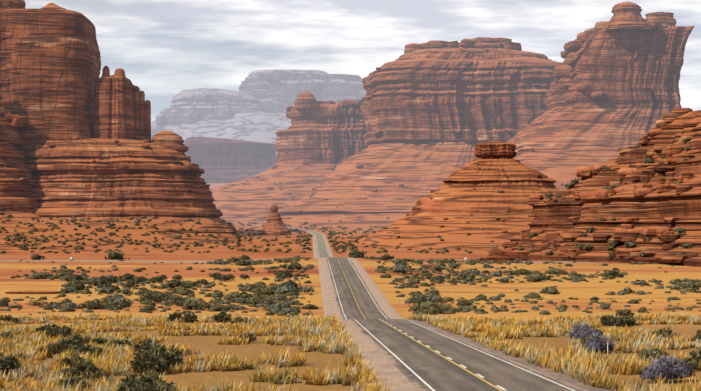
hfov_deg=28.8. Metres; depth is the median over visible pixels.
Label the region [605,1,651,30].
butte knob
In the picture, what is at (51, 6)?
butte dome
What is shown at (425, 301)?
shrubs
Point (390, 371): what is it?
road shoulder
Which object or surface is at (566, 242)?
rock ledges
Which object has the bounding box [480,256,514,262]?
dirt patch
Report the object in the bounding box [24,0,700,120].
sky
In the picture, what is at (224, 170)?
mesa
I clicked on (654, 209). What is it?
ridge
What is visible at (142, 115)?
tower pillar
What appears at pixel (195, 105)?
mesa
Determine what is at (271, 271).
dirt patch
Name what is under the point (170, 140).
tower knob
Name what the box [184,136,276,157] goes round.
mesa
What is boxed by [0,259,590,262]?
cross highway
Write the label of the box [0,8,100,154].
butte
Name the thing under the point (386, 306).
road shoulder
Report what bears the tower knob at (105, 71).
on the tower body
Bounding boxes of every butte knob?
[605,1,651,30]
[645,12,676,29]
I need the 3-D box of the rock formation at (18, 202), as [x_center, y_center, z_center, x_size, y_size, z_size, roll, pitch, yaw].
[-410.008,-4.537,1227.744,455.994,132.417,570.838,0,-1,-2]
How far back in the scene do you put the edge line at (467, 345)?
108.17 m
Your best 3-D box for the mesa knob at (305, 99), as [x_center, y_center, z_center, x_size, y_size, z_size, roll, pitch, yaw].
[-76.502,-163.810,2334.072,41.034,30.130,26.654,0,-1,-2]
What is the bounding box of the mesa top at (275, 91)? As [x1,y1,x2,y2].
[239,70,366,112]
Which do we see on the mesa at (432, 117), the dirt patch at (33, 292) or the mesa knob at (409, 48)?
the mesa knob at (409, 48)
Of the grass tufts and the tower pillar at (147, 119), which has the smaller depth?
the grass tufts
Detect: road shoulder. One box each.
[245,224,418,390]
[292,227,613,390]
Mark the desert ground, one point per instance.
(583, 292)
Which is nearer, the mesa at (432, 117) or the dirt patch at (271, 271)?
the dirt patch at (271, 271)
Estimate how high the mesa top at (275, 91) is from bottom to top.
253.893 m
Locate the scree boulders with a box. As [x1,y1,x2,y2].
[31,148,600,241]
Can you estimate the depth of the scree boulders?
1427.91 m
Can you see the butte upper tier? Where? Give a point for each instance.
(2, 5)
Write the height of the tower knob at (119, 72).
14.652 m
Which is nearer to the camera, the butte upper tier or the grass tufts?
the grass tufts
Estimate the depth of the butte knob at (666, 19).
1959.86 m
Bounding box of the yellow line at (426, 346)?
[319,237,502,390]
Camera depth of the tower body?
1457.13 m
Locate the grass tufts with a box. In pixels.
[0,311,700,390]
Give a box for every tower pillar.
[132,87,139,139]
[139,91,144,139]
[145,100,150,139]
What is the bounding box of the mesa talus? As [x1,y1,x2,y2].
[151,112,291,154]
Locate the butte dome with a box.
[40,3,66,9]
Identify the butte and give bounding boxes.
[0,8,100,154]
[358,141,559,249]
[506,26,694,190]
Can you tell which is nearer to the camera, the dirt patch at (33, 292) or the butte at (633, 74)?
the dirt patch at (33, 292)
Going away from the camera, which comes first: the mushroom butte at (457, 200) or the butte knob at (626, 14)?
the mushroom butte at (457, 200)
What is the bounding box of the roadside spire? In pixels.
[258,204,290,235]
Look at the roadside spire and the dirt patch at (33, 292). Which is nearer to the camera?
the dirt patch at (33, 292)
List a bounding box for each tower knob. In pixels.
[101,66,109,76]
[114,68,125,76]
[151,130,188,153]
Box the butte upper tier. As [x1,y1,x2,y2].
[0,0,15,8]
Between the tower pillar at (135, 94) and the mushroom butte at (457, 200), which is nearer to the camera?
the mushroom butte at (457, 200)
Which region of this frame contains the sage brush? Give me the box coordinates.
[570,328,694,380]
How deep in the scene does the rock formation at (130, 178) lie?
1386.92 m
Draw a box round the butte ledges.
[0,115,23,144]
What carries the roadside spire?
on the desert ground
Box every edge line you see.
[304,230,434,390]
[305,229,574,390]
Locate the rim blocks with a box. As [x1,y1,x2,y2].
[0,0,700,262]
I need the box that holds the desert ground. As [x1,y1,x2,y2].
[0,183,700,390]
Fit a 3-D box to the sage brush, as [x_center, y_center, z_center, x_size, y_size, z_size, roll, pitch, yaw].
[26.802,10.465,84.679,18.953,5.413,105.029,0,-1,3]
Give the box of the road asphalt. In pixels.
[287,227,586,390]
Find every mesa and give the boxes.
[156,88,270,123]
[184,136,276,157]
[190,158,275,182]
[262,42,561,226]
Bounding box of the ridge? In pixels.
[488,110,700,266]
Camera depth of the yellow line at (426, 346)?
107.11 m
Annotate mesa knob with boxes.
[294,91,316,108]
[404,43,422,54]
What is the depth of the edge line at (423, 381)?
109.08 m
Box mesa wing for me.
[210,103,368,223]
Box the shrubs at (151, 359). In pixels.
[0,308,700,390]
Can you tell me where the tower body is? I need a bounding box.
[93,75,134,139]
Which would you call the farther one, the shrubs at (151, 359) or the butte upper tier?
the butte upper tier
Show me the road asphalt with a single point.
(435, 371)
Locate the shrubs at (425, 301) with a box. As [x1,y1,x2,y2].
[0,125,700,318]
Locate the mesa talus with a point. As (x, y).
(265, 127)

